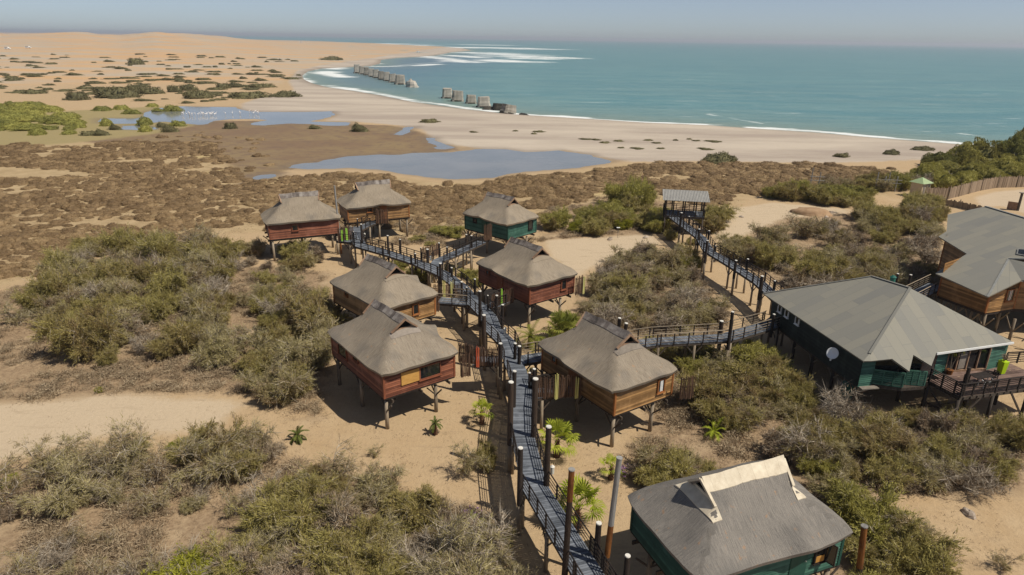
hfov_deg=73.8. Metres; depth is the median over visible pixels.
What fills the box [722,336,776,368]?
leafy bush
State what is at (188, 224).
salt bush
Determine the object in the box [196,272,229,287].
dry shrub
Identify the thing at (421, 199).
salt bush
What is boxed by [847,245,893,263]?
feathery shrub
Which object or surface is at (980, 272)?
stilt lodge
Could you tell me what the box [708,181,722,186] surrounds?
salt bush
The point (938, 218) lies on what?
olive bush
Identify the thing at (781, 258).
olive bush
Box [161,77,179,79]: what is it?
marsh bush
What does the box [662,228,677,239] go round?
olive bush
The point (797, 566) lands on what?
door
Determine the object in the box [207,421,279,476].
feathery shrub
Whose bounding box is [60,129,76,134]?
marsh bush
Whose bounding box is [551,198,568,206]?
salt bush
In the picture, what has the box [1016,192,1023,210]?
gate post
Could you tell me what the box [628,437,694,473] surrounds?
feathery shrub
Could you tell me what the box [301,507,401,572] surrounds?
olive bush
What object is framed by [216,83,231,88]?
marsh bush
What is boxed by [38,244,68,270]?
olive bush
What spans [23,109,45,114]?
marsh bush
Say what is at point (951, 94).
sea
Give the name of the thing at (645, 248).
dry shrub
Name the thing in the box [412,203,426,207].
salt bush
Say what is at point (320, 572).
olive bush
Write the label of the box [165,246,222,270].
feathery shrub
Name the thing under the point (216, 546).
olive bush
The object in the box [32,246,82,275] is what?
feathery shrub
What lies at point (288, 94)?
marsh bush
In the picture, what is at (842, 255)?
feathery shrub
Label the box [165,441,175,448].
leafy bush
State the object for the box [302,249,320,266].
feathery shrub
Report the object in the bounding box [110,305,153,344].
dry shrub
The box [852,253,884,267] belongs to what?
dry shrub
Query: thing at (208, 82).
marsh bush
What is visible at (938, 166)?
broadleaf tree
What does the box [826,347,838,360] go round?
satellite dish
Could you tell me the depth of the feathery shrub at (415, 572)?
35.42 m
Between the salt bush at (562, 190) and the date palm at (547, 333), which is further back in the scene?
the salt bush at (562, 190)
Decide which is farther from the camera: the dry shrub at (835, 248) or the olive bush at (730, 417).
the dry shrub at (835, 248)
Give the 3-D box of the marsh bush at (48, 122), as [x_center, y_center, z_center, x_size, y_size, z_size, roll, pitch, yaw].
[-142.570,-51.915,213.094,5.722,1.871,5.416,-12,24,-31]
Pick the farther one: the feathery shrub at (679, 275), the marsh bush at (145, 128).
the marsh bush at (145, 128)
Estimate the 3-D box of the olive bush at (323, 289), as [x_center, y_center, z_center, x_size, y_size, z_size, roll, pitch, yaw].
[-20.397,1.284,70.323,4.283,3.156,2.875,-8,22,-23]
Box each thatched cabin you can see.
[261,190,340,260]
[327,299,457,429]
[330,253,437,321]
[337,179,412,238]
[462,192,538,252]
[476,237,577,327]
[538,311,677,447]
[628,455,852,574]
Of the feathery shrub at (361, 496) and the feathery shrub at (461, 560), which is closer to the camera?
the feathery shrub at (461, 560)
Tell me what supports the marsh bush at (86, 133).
on the ground
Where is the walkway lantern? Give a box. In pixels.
[550,465,554,473]
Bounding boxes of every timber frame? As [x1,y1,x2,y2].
[810,168,824,183]
[886,172,901,191]
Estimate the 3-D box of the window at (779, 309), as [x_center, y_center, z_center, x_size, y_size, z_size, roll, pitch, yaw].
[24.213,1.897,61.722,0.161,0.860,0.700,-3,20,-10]
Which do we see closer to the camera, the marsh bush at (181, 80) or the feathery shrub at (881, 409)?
the feathery shrub at (881, 409)
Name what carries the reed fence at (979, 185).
on the ground
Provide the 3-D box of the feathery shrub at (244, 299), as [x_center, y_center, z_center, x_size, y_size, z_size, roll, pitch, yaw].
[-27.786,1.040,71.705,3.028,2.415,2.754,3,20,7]
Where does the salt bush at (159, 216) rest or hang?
on the ground
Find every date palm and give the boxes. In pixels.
[288,425,309,444]
[429,415,442,435]
[512,319,550,350]
[536,324,558,345]
[701,417,724,441]
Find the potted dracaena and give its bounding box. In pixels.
[946,351,963,374]
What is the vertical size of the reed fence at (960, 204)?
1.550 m
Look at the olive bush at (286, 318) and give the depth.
66.42 m
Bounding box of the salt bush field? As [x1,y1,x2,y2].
[0,131,905,278]
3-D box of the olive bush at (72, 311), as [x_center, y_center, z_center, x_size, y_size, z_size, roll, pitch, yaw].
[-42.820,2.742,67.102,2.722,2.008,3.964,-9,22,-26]
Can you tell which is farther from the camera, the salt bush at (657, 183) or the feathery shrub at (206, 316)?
the salt bush at (657, 183)
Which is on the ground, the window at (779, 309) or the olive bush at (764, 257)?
the olive bush at (764, 257)
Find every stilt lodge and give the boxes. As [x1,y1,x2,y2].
[763,275,1013,409]
[935,206,1023,340]
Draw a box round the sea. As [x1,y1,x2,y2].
[219,35,1023,146]
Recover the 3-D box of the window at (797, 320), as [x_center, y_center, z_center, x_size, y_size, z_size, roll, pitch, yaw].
[24.691,2.861,59.100,0.161,0.860,0.700,-3,20,-10]
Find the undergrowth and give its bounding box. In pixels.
[0,194,1023,574]
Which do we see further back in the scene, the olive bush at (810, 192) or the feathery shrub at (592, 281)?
the olive bush at (810, 192)
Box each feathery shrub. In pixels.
[5,457,111,521]
[13,431,102,488]
[23,301,68,327]
[31,281,85,312]
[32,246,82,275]
[43,438,113,477]
[45,256,91,283]
[45,294,87,313]
[59,237,101,263]
[72,284,91,293]
[76,272,115,297]
[91,252,113,280]
[93,276,143,297]
[98,243,145,263]
[104,302,139,349]
[105,275,143,286]
[109,278,150,297]
[119,247,146,262]
[127,299,155,324]
[144,225,176,238]
[151,426,259,491]
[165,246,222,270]
[171,219,223,247]
[176,238,211,256]
[176,280,221,314]
[176,305,200,322]
[176,493,208,514]
[177,253,228,286]
[177,298,230,330]
[185,248,219,268]
[187,322,232,348]
[188,316,239,372]
[205,324,264,350]
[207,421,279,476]
[218,416,271,449]
[222,520,306,560]
[226,336,243,360]
[227,368,271,393]
[236,284,259,306]
[236,325,286,363]
[245,238,268,255]
[247,281,276,295]
[248,353,318,411]
[252,548,290,572]
[259,356,298,380]
[268,324,332,371]
[269,349,310,370]
[270,273,313,306]
[274,264,292,279]
[276,270,305,286]
[293,303,343,338]
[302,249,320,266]
[305,326,333,372]
[336,506,412,566]
[337,481,382,511]
[346,455,409,509]
[365,508,401,547]
[404,529,488,574]
[404,554,438,574]
[415,498,511,574]
[429,548,488,574]
[487,546,540,574]
[574,298,604,312]
[580,265,623,295]
[589,293,600,302]
[591,281,635,315]
[600,255,640,279]
[603,244,637,262]
[604,253,626,269]
[608,272,654,303]
[621,248,655,265]
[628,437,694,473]
[630,238,658,251]
[634,261,659,276]
[636,312,657,329]
[641,299,662,312]
[642,275,654,293]
[643,238,686,270]
[646,274,673,292]
[648,263,666,273]
[653,294,673,312]
[653,308,674,319]
[660,290,680,301]
[665,264,691,285]
[665,296,709,329]
[668,253,698,269]
[672,323,716,358]
[673,278,702,296]
[680,446,705,465]
[691,302,721,326]
[698,291,733,310]
[698,348,736,377]
[712,230,744,261]
[731,244,751,261]
[740,395,779,424]
[743,242,767,264]
[747,219,794,245]
[751,365,790,402]
[771,238,807,255]
[771,398,808,420]
[775,232,793,243]
[781,261,824,286]
[782,208,830,237]
[802,431,863,476]
[804,466,856,498]
[810,243,846,256]
[811,218,830,234]
[812,225,861,246]
[816,177,834,184]
[819,173,842,185]
[826,250,856,264]
[828,249,856,265]
[831,257,866,277]
[839,177,856,186]
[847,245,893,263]
[855,208,880,227]
[856,220,876,232]
[857,404,900,419]
[857,484,945,543]
[859,262,888,277]
[864,240,886,251]
[864,250,896,263]
[875,177,895,191]
[876,268,919,286]
[880,254,911,266]
[880,263,914,282]
[881,262,910,275]
[886,239,921,260]
[891,446,966,494]
[903,210,921,219]
[914,218,946,245]
[920,445,952,468]
[943,428,1016,459]
[951,404,1006,445]
[961,421,1011,456]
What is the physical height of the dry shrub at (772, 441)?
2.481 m
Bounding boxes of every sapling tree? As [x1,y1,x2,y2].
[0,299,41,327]
[0,446,38,508]
[0,539,58,574]
[7,431,72,474]
[51,511,92,552]
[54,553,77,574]
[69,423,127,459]
[73,552,123,574]
[78,409,159,477]
[83,449,141,488]
[84,526,123,550]
[86,477,129,507]
[91,417,158,474]
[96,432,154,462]
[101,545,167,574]
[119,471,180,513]
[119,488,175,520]
[125,436,178,491]
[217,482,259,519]
[275,469,311,491]
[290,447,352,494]
[298,457,337,471]
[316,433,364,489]
[357,454,412,487]
[365,442,386,458]
[445,439,492,479]
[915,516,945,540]
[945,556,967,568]
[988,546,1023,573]
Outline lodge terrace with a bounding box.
[919,351,1023,421]
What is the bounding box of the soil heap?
[790,207,831,216]
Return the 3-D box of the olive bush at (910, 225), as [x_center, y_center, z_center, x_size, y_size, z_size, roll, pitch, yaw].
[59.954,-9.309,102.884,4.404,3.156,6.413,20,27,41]
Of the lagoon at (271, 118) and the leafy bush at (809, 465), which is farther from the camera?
the lagoon at (271, 118)
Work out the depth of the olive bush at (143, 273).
74.24 m
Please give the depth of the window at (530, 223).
90.21 m
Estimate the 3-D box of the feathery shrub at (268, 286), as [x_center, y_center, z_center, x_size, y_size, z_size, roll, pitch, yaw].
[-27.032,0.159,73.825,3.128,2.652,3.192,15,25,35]
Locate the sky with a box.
[0,0,1023,46]
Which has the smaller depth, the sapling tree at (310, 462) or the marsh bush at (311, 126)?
the sapling tree at (310, 462)
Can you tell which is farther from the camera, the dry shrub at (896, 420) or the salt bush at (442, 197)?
the salt bush at (442, 197)
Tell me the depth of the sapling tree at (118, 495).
41.16 m
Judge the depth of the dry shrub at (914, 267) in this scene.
81.39 m
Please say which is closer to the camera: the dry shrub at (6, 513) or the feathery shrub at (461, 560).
the feathery shrub at (461, 560)
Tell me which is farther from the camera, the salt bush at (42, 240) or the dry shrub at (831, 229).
the dry shrub at (831, 229)
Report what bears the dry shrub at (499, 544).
on the ground
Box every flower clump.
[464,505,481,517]
[614,463,630,478]
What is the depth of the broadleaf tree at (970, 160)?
153.37 m
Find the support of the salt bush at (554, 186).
on the ground
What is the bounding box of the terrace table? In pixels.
[969,371,994,386]
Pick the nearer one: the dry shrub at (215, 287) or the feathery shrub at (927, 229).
the dry shrub at (215, 287)
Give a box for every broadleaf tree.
[910,161,952,176]
[911,163,948,174]
[914,171,938,180]
[920,151,958,164]
[931,170,957,187]
[935,160,988,179]
[946,141,981,164]
[951,171,970,185]
[960,158,977,165]
[966,171,978,182]
[971,136,1011,164]
[977,164,1005,179]
[985,157,1023,177]
[992,132,1023,161]
[1000,152,1017,160]
[1011,127,1023,139]
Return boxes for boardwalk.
[335,231,356,263]
[348,218,522,390]
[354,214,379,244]
[429,233,485,286]
[437,288,470,330]
[472,356,505,394]
[484,287,513,314]
[498,342,630,574]
[515,310,780,386]
[531,373,570,429]
[669,210,784,345]
[895,273,939,297]
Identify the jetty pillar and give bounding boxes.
[353,64,359,72]
[359,66,363,73]
[363,67,368,74]
[368,68,373,76]
[372,69,378,77]
[378,71,383,79]
[383,72,389,80]
[388,73,395,82]
[394,74,405,84]
[441,88,451,98]
[451,90,463,101]
[465,95,476,103]
[476,96,490,107]
[492,103,501,110]
[499,103,515,113]
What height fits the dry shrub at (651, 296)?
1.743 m
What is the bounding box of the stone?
[961,507,976,519]
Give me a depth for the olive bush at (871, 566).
36.32 m
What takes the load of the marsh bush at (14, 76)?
on the ground
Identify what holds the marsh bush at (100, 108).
on the ground
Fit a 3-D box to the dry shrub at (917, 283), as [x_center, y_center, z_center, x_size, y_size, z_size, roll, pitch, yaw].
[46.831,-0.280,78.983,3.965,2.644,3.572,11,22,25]
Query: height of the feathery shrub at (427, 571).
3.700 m
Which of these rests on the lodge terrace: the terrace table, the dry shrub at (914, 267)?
the terrace table
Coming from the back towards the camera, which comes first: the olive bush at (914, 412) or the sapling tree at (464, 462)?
the olive bush at (914, 412)
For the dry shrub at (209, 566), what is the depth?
35.20 m
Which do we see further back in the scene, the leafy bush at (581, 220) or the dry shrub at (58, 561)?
the leafy bush at (581, 220)
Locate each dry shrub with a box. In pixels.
[0,503,25,522]
[3,549,50,574]
[28,528,81,569]
[42,247,96,261]
[73,277,114,300]
[81,447,131,479]
[84,478,119,501]
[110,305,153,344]
[110,556,138,574]
[121,252,162,268]
[128,333,156,353]
[139,245,186,273]
[144,331,165,341]
[157,530,212,574]
[189,482,212,503]
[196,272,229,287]
[196,273,232,297]
[199,290,227,319]
[201,555,233,574]
[209,535,262,573]
[222,249,246,270]
[236,466,285,516]
[238,538,325,574]
[243,253,258,266]
[253,293,294,314]
[254,432,288,465]
[258,259,272,269]
[284,293,335,315]
[303,242,325,261]
[308,480,377,550]
[384,524,449,574]
[399,528,430,554]
[421,496,523,571]
[423,233,435,238]
[427,495,482,531]
[593,295,636,325]
[594,252,618,276]
[619,259,654,278]
[625,462,642,485]
[631,238,659,259]
[645,289,659,303]
[649,309,684,330]
[663,287,702,315]
[668,280,713,306]
[682,264,700,281]
[689,466,706,475]
[711,303,730,322]
[723,384,750,407]
[734,400,768,429]
[759,423,816,466]
[774,259,792,270]
[777,413,839,462]
[779,271,806,287]
[802,267,830,285]
[809,261,854,282]
[815,216,840,229]
[816,378,874,426]
[824,242,843,253]
[826,226,842,232]
[839,240,865,251]
[843,246,869,259]
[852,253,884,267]
[853,230,867,245]
[857,261,882,274]
[872,458,926,492]
[873,413,904,432]
[875,221,886,231]
[877,245,903,258]
[893,258,927,277]
[896,236,915,246]
[899,426,931,449]
[902,231,944,264]
[902,276,925,289]
[905,201,936,220]
[910,172,933,181]
[911,232,940,247]
[911,405,962,436]
[912,270,940,284]
[916,454,967,489]
[946,455,1014,503]
[961,439,998,476]
[996,447,1023,477]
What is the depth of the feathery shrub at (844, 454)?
45.12 m
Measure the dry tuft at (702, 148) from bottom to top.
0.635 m
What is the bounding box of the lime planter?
[997,353,1009,374]
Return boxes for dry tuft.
[698,147,714,149]
[705,140,721,142]
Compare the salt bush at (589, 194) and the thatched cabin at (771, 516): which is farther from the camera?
the salt bush at (589, 194)
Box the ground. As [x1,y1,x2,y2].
[0,32,1023,574]
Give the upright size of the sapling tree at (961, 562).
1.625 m
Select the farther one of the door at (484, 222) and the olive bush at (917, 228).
the olive bush at (917, 228)
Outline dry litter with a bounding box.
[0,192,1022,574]
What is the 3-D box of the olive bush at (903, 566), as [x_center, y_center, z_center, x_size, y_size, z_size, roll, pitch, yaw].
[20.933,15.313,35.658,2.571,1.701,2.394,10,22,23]
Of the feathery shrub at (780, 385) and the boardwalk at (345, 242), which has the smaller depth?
the feathery shrub at (780, 385)
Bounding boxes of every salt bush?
[0,236,16,241]
[0,241,17,248]
[0,262,23,269]
[0,268,18,278]
[20,258,35,268]
[21,237,51,244]
[22,259,41,268]
[23,243,40,249]
[24,255,43,259]
[40,232,62,237]
[51,241,67,248]
[56,233,80,239]
[58,236,78,240]
[59,202,76,209]
[84,225,104,230]
[136,215,150,220]
[147,222,166,228]
[154,213,168,220]
[159,219,173,225]
[164,216,177,219]
[177,222,193,227]
[187,205,203,211]
[194,222,214,227]
[206,211,228,216]
[229,217,247,222]
[241,201,256,205]
[248,218,260,223]
[264,194,275,200]
[337,184,353,190]
[380,223,394,229]
[388,220,398,224]
[409,202,424,206]
[412,197,424,201]
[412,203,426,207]
[413,189,425,194]
[415,207,430,214]
[415,226,426,232]
[416,219,439,224]
[418,223,431,228]
[419,185,432,189]
[424,189,442,194]
[426,206,439,211]
[428,198,441,202]
[434,212,449,217]
[436,195,449,200]
[439,200,453,207]
[439,216,450,221]
[440,208,454,212]
[442,180,453,185]
[444,188,455,193]
[447,193,459,197]
[449,215,461,220]
[450,202,465,209]
[453,188,466,193]
[459,184,475,189]
[459,192,477,198]
[466,197,481,203]
[475,194,483,200]
[482,180,494,184]
[483,185,502,191]
[494,177,514,179]
[497,178,509,183]
[498,188,511,194]
[508,189,526,195]
[512,192,529,197]
[513,186,526,189]
[523,175,539,179]
[523,180,532,184]
[524,199,536,204]
[525,189,542,195]
[528,185,543,189]
[531,180,542,184]
[534,202,550,208]
[535,174,549,177]
[538,193,557,197]
[539,187,555,194]
[544,196,563,200]
[544,200,554,205]
[548,184,562,188]
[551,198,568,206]
[556,188,567,192]
[558,192,572,197]
[564,197,574,202]
[567,194,582,198]
[578,191,594,198]
[591,167,606,171]
[600,178,613,182]
[650,181,670,186]
[679,184,689,189]
[689,178,701,181]
[691,183,707,185]
[703,201,718,205]
[705,177,718,182]
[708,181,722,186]
[709,191,723,194]
[722,178,740,183]
[723,188,736,192]
[727,181,738,186]
[736,184,749,188]
[738,187,753,193]
[741,189,760,195]
[748,173,761,176]
[750,186,764,188]
[756,177,767,181]
[761,165,776,169]
[763,169,780,172]
[769,174,779,178]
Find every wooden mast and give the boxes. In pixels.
[334,186,342,253]
[561,467,574,574]
[604,456,622,574]
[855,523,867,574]
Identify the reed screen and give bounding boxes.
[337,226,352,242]
[376,209,388,223]
[421,243,438,258]
[433,280,460,297]
[436,296,438,311]
[458,343,472,363]
[460,352,470,376]
[472,346,498,366]
[484,223,491,240]
[491,287,513,307]
[538,373,581,399]
[575,275,584,295]
[679,374,695,399]
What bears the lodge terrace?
on the ground
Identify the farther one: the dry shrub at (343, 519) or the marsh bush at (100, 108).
the marsh bush at (100, 108)
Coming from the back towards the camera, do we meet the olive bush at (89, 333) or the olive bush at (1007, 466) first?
the olive bush at (89, 333)
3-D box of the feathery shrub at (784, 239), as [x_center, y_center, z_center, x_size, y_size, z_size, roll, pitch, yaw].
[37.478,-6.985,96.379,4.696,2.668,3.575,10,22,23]
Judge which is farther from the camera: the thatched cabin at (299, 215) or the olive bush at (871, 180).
the olive bush at (871, 180)
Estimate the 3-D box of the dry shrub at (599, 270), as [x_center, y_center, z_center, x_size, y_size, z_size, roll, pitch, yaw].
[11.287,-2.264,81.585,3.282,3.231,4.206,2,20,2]
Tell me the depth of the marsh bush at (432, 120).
229.40 m
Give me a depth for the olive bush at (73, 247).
86.17 m
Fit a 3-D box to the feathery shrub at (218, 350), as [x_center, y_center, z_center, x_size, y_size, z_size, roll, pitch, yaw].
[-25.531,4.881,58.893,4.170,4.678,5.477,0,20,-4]
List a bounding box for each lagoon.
[98,106,349,125]
[122,126,157,129]
[253,174,275,179]
[289,149,610,178]
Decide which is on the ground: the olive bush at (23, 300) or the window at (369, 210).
the olive bush at (23, 300)
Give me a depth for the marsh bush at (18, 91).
317.28 m
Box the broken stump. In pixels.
[406,79,418,87]
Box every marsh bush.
[0,109,14,112]
[0,114,13,117]
[0,117,18,121]
[1,78,20,80]
[1,112,26,116]
[2,122,18,129]
[3,75,18,77]
[3,101,13,105]
[4,90,24,92]
[4,110,23,112]
[9,103,34,107]
[9,124,38,131]
[12,116,35,121]
[19,89,47,93]
[19,122,31,124]
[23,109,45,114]
[23,114,35,118]
[25,74,44,76]
[26,127,47,135]
[27,101,45,105]
[29,123,42,127]
[30,73,47,74]
[38,116,64,123]
[39,105,63,111]
[39,125,58,129]
[46,119,62,124]
[52,89,76,91]
[55,114,69,118]
[57,119,86,125]
[60,112,81,118]
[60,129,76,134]
[61,90,90,100]
[62,124,76,130]
[64,72,81,75]
[72,86,92,88]
[72,121,86,127]
[79,130,94,135]
[84,81,106,83]
[90,106,111,110]
[92,85,143,97]
[92,128,110,135]
[98,117,113,126]
[107,96,123,98]
[107,123,122,129]
[109,81,130,83]
[111,105,130,109]
[120,77,139,78]
[120,109,142,113]
[125,57,145,64]
[125,84,140,91]
[126,79,143,81]
[134,98,157,100]
[135,116,153,125]
[137,73,158,74]
[137,124,152,131]
[138,85,165,93]
[145,103,158,106]
[151,107,164,111]
[155,122,168,127]
[160,123,180,131]
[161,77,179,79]
[161,104,184,111]
[166,85,182,91]
[169,120,186,126]
[172,79,192,81]
[179,83,198,90]
[182,88,212,98]
[195,78,211,79]
[197,81,217,83]
[205,87,227,89]
[206,91,228,93]
[209,98,227,100]
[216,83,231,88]
[221,90,273,98]
[222,122,237,128]
[229,82,244,87]
[244,72,262,74]
[247,83,276,87]
[253,77,266,80]
[266,90,302,97]
[308,124,322,128]
[320,56,343,59]
[349,122,367,131]
[420,118,439,122]
[701,151,737,163]
[832,152,849,157]
[882,148,899,154]
[910,145,934,150]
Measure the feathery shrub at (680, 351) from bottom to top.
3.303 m
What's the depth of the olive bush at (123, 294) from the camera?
68.57 m
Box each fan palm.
[469,398,494,424]
[536,418,578,458]
[542,309,577,337]
[554,309,578,327]
[554,473,607,529]
[598,453,621,480]
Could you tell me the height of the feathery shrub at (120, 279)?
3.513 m
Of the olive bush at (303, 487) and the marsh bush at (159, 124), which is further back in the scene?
the marsh bush at (159, 124)
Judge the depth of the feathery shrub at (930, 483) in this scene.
43.59 m
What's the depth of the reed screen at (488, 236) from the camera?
87.13 m
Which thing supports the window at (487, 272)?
in the thatched cabin at (533, 275)
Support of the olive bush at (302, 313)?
on the ground
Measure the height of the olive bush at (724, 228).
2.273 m
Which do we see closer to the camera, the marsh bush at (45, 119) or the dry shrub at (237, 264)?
the dry shrub at (237, 264)
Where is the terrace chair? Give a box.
[989,369,999,382]
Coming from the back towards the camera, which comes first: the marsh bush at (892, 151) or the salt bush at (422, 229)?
the marsh bush at (892, 151)
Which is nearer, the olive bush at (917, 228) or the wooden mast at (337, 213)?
the wooden mast at (337, 213)
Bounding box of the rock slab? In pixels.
[482,106,491,109]
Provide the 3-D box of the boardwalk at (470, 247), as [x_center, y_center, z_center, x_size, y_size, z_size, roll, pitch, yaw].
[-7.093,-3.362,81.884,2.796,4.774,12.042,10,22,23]
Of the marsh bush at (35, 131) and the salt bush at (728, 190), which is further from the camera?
the marsh bush at (35, 131)
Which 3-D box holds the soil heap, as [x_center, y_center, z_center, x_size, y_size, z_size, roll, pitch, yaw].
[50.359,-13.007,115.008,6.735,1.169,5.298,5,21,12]
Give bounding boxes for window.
[291,224,298,231]
[337,343,347,361]
[352,356,358,363]
[367,207,372,212]
[412,303,419,315]
[419,361,441,381]
[485,269,489,275]
[528,220,532,229]
[550,356,556,364]
[560,279,566,290]
[656,378,665,394]
[776,305,781,313]
[783,310,789,318]
[793,316,799,326]
[811,548,826,565]
[1004,289,1015,302]
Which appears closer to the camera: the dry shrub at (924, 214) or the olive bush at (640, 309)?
the olive bush at (640, 309)
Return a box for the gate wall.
[1007,201,1017,209]
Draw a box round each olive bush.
[9,283,62,313]
[16,263,77,296]
[25,299,130,366]
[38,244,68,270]
[38,306,67,332]
[52,260,90,275]
[55,291,95,311]
[60,308,82,323]
[64,306,82,316]
[66,242,90,256]
[67,234,98,248]
[69,271,100,287]
[80,276,101,286]
[81,292,139,319]
[83,261,102,279]
[88,254,139,282]
[93,222,149,258]
[93,239,108,256]
[93,280,119,297]
[93,286,134,307]
[93,342,120,366]
[113,241,138,255]
[122,255,173,285]
[123,287,180,325]
[127,226,179,258]
[142,259,188,295]
[143,334,185,362]
[144,291,156,300]
[145,229,180,247]
[153,315,211,354]
[161,428,208,466]
[163,249,183,270]
[164,292,184,311]
[166,411,266,466]
[174,250,234,268]
[177,233,242,260]
[182,267,198,287]
[182,282,210,294]
[188,257,216,270]
[188,287,237,313]
[188,295,232,323]
[196,523,283,574]
[205,258,240,284]
[214,242,241,258]
[227,445,269,482]
[229,344,275,372]
[230,476,325,541]
[232,237,254,255]
[236,349,274,378]
[246,470,344,547]
[248,286,281,314]
[250,268,279,283]
[253,321,289,344]
[253,331,293,347]
[256,305,285,330]
[267,467,323,500]
[269,279,292,293]
[270,357,312,401]
[273,306,295,326]
[273,456,354,500]
[275,239,301,257]
[275,287,357,334]
[276,250,313,272]
[276,322,308,339]
[281,239,309,257]
[285,527,403,574]
[295,285,331,303]
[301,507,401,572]
[311,564,365,574]
[314,483,345,528]
[317,468,354,503]
[368,545,417,574]
[379,486,417,510]
[380,480,455,534]
[383,501,426,540]
[408,234,427,241]
[423,512,465,554]
[424,240,435,245]
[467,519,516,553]
[473,434,498,474]
[538,211,565,231]
[572,204,594,215]
[579,216,616,235]
[581,215,608,235]
[594,288,621,303]
[596,208,631,227]
[606,270,650,290]
[607,301,639,323]
[619,297,647,317]
[621,191,641,212]
[628,208,671,229]
[633,451,687,485]
[636,203,655,211]
[640,334,682,359]
[647,266,676,283]
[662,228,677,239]
[662,444,698,477]
[672,241,701,261]
[673,363,737,401]
[685,237,694,244]
[689,396,729,426]
[695,212,725,233]
[695,301,713,316]
[697,457,720,473]
[702,203,728,218]
[705,202,744,222]
[707,370,785,412]
[707,395,766,434]
[712,216,729,229]
[718,231,755,246]
[721,349,808,387]
[735,242,753,248]
[738,380,787,404]
[748,238,780,270]
[764,364,816,404]
[767,242,801,266]
[770,250,786,267]
[771,180,810,201]
[771,383,808,406]
[771,423,857,458]
[775,422,809,439]
[785,404,839,429]
[786,408,862,444]
[787,378,817,391]
[788,384,822,409]
[790,246,851,281]
[803,183,824,201]
[811,184,844,204]
[817,227,830,239]
[823,194,855,207]
[826,241,848,250]
[830,217,841,228]
[834,228,851,236]
[834,453,863,481]
[835,266,867,279]
[842,196,880,211]
[843,426,877,456]
[843,529,927,574]
[848,539,906,574]
[849,180,874,186]
[849,532,880,560]
[850,202,874,219]
[851,407,925,461]
[852,406,887,425]
[854,173,870,179]
[854,192,875,204]
[854,250,894,271]
[855,177,884,188]
[863,169,889,180]
[863,451,923,492]
[864,244,893,253]
[867,206,898,227]
[867,228,895,243]
[875,439,944,480]
[877,220,906,236]
[878,203,902,218]
[879,509,973,574]
[879,555,915,574]
[885,406,915,430]
[887,229,900,242]
[891,216,916,234]
[892,203,920,217]
[894,215,926,234]
[895,400,936,432]
[896,561,918,574]
[898,191,923,208]
[910,189,945,204]
[910,199,943,216]
[913,258,940,280]
[914,217,938,232]
[915,194,941,206]
[921,200,941,208]
[923,431,957,455]
[929,428,968,454]
[930,212,946,223]
[930,398,983,435]
[932,442,978,472]
[937,204,951,217]
[954,445,969,458]
[973,407,1022,449]
[978,443,1023,486]
[991,409,1023,451]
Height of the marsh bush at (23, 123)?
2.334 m
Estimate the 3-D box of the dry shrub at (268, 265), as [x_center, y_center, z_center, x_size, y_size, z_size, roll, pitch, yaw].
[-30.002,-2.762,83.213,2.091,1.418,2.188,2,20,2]
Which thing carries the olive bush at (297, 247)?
on the ground
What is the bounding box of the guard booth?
[910,177,932,193]
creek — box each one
[394,127,413,134]
[426,138,454,148]
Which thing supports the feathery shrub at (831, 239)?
on the ground
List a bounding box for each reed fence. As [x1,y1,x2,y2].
[925,175,1023,198]
[943,198,981,209]
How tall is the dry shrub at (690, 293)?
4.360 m
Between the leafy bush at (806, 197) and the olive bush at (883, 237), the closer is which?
the olive bush at (883, 237)
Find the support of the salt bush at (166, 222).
on the ground
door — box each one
[379,205,386,216]
[482,219,486,232]
[497,275,502,290]
[568,369,576,386]
[788,555,807,574]
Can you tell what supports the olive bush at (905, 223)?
on the ground
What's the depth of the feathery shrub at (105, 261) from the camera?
78.21 m
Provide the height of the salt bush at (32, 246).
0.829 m
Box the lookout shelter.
[662,189,709,234]
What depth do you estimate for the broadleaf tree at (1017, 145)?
158.25 m
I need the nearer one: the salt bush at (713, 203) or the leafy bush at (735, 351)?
the leafy bush at (735, 351)
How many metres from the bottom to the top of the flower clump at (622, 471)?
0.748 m
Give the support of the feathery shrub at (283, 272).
on the ground
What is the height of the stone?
0.368 m
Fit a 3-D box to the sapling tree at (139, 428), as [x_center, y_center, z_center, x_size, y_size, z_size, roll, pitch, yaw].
[-25.355,10.508,44.978,3.440,2.901,4.589,2,20,2]
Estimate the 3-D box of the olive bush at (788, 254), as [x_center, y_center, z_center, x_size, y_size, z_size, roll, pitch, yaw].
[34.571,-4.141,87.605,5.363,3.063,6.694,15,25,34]
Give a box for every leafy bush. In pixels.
[0,472,21,491]
[139,540,245,574]
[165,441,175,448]
[390,260,407,271]
[405,268,434,282]
[428,225,448,235]
[441,223,466,236]
[444,263,457,272]
[449,233,461,237]
[457,268,468,276]
[462,268,477,278]
[468,276,481,287]
[541,205,574,229]
[567,219,582,232]
[574,204,599,218]
[574,217,595,231]
[596,198,627,214]
[599,200,636,215]
[600,180,637,201]
[610,196,636,205]
[614,218,633,229]
[622,172,656,206]
[627,213,640,225]
[640,183,657,206]
[641,222,652,231]
[646,212,679,232]
[649,206,672,215]
[674,355,714,374]
[679,255,701,268]
[682,344,716,360]
[716,355,737,368]
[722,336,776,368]
[738,340,793,373]
[761,185,779,198]
[776,176,809,191]
[794,449,841,477]
[799,192,811,200]
[814,182,848,189]
[817,473,921,550]
[825,184,860,207]
[828,481,874,499]
[837,559,880,574]
[847,183,879,197]
[848,188,868,199]
[883,171,914,189]
[891,169,915,180]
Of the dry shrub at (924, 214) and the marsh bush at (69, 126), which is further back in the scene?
the marsh bush at (69, 126)

